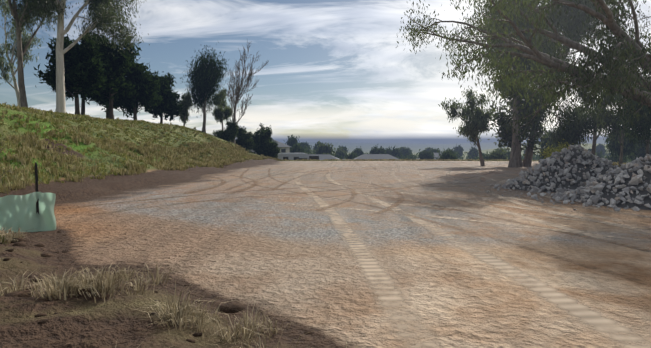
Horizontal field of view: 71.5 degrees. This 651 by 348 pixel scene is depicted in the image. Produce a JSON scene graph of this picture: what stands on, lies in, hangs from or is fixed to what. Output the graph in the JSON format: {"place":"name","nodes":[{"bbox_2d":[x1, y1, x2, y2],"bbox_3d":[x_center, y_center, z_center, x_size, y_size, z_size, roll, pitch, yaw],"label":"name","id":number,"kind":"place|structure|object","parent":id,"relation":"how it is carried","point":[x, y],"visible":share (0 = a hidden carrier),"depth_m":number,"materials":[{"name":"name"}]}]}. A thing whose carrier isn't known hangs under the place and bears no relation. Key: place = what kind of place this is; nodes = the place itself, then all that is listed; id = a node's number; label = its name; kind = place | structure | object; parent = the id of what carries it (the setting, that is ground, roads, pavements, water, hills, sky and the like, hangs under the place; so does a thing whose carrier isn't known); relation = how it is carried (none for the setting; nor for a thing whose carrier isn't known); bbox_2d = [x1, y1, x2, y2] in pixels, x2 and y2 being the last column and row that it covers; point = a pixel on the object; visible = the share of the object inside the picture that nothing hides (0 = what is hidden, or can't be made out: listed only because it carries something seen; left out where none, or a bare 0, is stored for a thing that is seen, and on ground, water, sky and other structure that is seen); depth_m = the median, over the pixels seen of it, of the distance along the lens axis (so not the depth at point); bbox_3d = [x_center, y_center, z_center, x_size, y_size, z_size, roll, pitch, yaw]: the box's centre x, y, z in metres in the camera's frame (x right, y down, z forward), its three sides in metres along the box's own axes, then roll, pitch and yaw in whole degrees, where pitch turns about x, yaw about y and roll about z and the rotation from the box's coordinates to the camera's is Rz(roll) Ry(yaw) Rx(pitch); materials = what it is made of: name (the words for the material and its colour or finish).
{"place":"outdoors","nodes":[
{"label":"outdoors","id":0,"kind":"place"},
{"bbox_2d":[0,107,650,347],"bbox_3d":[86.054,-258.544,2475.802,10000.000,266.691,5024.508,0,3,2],"label":"ground","id":1,"kind":"structure","parent":0,"point":[295,265],"depth_m":7.16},
{"bbox_2d":[0,143,18,185],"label":"twiggy shrub","id":2,"kind":"object","parent":1,"relation":"on","point":[1,164],"visible":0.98,"depth_m":14.28,"materials":[{"name":"green plant"}]},
{"bbox_2d":[0,0,43,106],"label":"gum tree","id":3,"kind":"object","parent":1,"relation":"on","point":[13,48],"visible":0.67,"depth_m":46.14,"materials":[{"name":"green plant"}]},
{"bbox_2d":[0,162,55,232],"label":"silt fence","id":4,"kind":"object","parent":1,"relation":"on","point":[32,212],"visible":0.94,"depth_m":9.10,"materials":[{"name":"fabric"}]},
{"bbox_2d":[0,0,76,106],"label":"dark gum tree","id":5,"kind":"object","parent":1,"relation":"on","point":[41,9],"visible":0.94,"depth_m":37.60,"materials":[{"name":"green plant"}]},
{"bbox_2d":[30,0,149,112],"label":"gum tree","id":6,"kind":"object","parent":1,"relation":"on","point":[104,15],"visible":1,"depth_m":38.60,"materials":[{"name":"green plant"}]},
{"bbox_2d":[33,32,184,123],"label":"conifer trees","id":7,"kind":"object","parent":1,"relation":"on","point":[100,76],"visible":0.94,"depth_m":45.90,"materials":[{"name":"green plant"}]},
{"bbox_2d":[0,103,249,243],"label":"green grass","id":8,"kind":"structure","parent":1,"relation":"on","point":[80,120],"depth_m":26.54,"materials":[{"name":"green plant"}]},
{"bbox_2d":[0,231,314,347],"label":"soil clods","id":9,"kind":"object","parent":1,"relation":"on","point":[235,307],"visible":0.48,"depth_m":4.73,"materials":[{"name":"brown soil"}]},
{"bbox_2d":[0,227,369,347],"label":"dry grass","id":10,"kind":"structure","parent":1,"relation":"on","point":[59,287],"depth_m":4.65,"materials":[{"name":"plant"}]},
{"bbox_2d":[177,91,194,125],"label":"gum tree","id":11,"kind":"object","parent":1,"relation":"on","point":[186,102],"visible":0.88,"depth_m":65.69,"materials":[{"name":"green plant"}]},
{"bbox_2d":[182,42,229,132],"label":"gum tree","id":12,"kind":"object","parent":1,"relation":"on","point":[206,75],"visible":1,"depth_m":67.28,"materials":[{"name":"green plant"}]},
{"bbox_2d":[211,88,232,129],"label":"gum tree","id":13,"kind":"object","parent":1,"relation":"on","point":[219,111],"visible":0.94,"depth_m":70.42,"materials":[{"name":"green plant"}]},
{"bbox_2d":[212,119,282,157],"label":"embankment shrubs","id":14,"kind":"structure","parent":1,"relation":"on","point":[259,141],"depth_m":70.85,"materials":[{"name":"green plant"}]},
{"bbox_2d":[226,41,268,143],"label":"bare tree","id":15,"kind":"object","parent":1,"relation":"on","point":[238,90],"visible":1,"depth_m":67.25,"materials":[{"name":"grey plant"}]},
{"bbox_2d":[251,139,290,153],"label":"house","id":16,"kind":"structure","parent":1,"relation":"on","point":[285,147],"depth_m":137.77,"materials":[{"name":"white"}]},
{"bbox_2d":[278,153,307,159],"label":"building","id":17,"kind":"structure","parent":1,"relation":"on","point":[290,156],"depth_m":77.97,"materials":[{"name":"grey"}]},
{"bbox_2d":[297,156,318,159],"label":"building","id":18,"kind":"structure","parent":1,"relation":"on","point":[314,157],"depth_m":76.64,"materials":[{"name":"grey"}]},
{"bbox_2d":[0,102,625,193],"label":"grassy embankment","id":19,"kind":"structure","parent":1,"relation":"on","point":[87,139],"depth_m":26.35,"materials":[{"name":"green plant"}]},
{"bbox_2d":[308,154,338,159],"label":"house","id":20,"kind":"structure","parent":1,"relation":"on","point":[325,156],"depth_m":126.72,"materials":[{"name":"white"}]},
{"bbox_2d":[65,162,647,284],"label":"dark tracks","id":21,"kind":"structure","parent":1,"relation":"on","point":[355,193],"depth_m":15.85},
{"bbox_2d":[354,154,398,159],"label":"house","id":22,"kind":"structure","parent":1,"relation":"on","point":[376,156],"depth_m":118.16,"materials":[{"name":"grey"}]},
{"bbox_2d":[415,153,441,159],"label":"house","id":23,"kind":"structure","parent":1,"relation":"on","point":[436,155],"depth_m":186.08,"materials":[{"name":"white"}]},
{"bbox_2d":[221,161,650,347],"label":"tracks","id":24,"kind":"object","parent":1,"relation":"on","point":[566,306],"visible":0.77,"depth_m":7.01},
{"bbox_2d":[230,125,650,162],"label":"tree belt","id":25,"kind":"object","parent":1,"relation":"on","point":[631,152],"visible":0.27,"depth_m":154.25,"materials":[{"name":"green plant"}]},
{"bbox_2d":[292,144,627,161],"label":"trees","id":26,"kind":"object","parent":1,"relation":"on","point":[307,149],"visible":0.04,"depth_m":211.36,"materials":[{"name":"green plant"}]},
{"bbox_2d":[438,86,497,165],"bbox_3d":[14.297,-4.772,46.043,3.641,8.732,6.432,-2,3,-27],"label":"gum tree","id":27,"kind":"object","parent":1,"relation":"on","point":[476,123],"visible":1,"depth_m":45.31,"materials":[{"name":"green plant"}]},
{"bbox_2d":[484,43,559,166],"bbox_3d":[19.019,-7.447,43.720,7.152,14.324,7.358,0,3,2],"label":"gum tree","id":28,"kind":"object","parent":1,"relation":"on","point":[504,138],"visible":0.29,"depth_m":43.59,"materials":[{"name":"green plant"}]},
{"bbox_2d":[396,0,650,148],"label":"overhanging gum tree","id":29,"kind":"object","parent":1,"relation":"on","point":[623,58],"visible":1,"depth_m":15.94,"materials":[{"name":"green plant"}]},
{"bbox_2d":[467,0,582,166],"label":"tall gum tree","id":30,"kind":"object","parent":1,"relation":"on","point":[514,157],"visible":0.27,"depth_m":40.43,"materials":[{"name":"green plant"}]},
{"bbox_2d":[538,139,569,158],"bbox_3d":[13.788,-0.666,26.796,2.087,3.033,2.841,-1,3,-19],"label":"yellow shrub","id":31,"kind":"object","parent":1,"relation":"on","point":[548,153],"visible":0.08,"depth_m":26.73,"materials":[{"name":"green plant"}]},
{"bbox_2d":[493,145,618,193],"bbox_3d":[10.917,-0.269,19.793,7.917,2.032,6.049,0,3,-9],"label":"rock pile","id":32,"kind":"object","parent":1,"relation":"on","point":[574,167],"visible":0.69,"depth_m":18.79,"materials":[{"name":"grey stone"}]},
{"bbox_2d":[489,0,627,166],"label":"tall gum tree","id":33,"kind":"object","parent":1,"relation":"on","point":[527,160],"visible":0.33,"depth_m":41.10,"materials":[{"name":"green plant"}]},
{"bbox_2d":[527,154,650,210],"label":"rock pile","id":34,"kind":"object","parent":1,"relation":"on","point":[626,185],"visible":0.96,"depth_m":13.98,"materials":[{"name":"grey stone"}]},
{"bbox_2d":[537,74,650,163],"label":"trees","id":35,"kind":"object","parent":1,"relation":"on","point":[577,131],"visible":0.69,"depth_m":36.65,"materials":[{"name":"green plant"}]},
{"bbox_2d":[573,89,616,154],"bbox_3d":[25.640,-5.348,42.508,4.818,9.848,3.792,0,3,2],"label":"gum tree","id":36,"kind":"object","parent":1,"relation":"on","point":[593,150],"visible":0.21,"depth_m":41.96,"materials":[{"name":"green plant"}]},
{"bbox_2d":[0,0,650,143],"label":"sky","id":37,"kind":"structure","parent":0,"point":[335,71],"materials":[{"name":"blue"}]}
]}

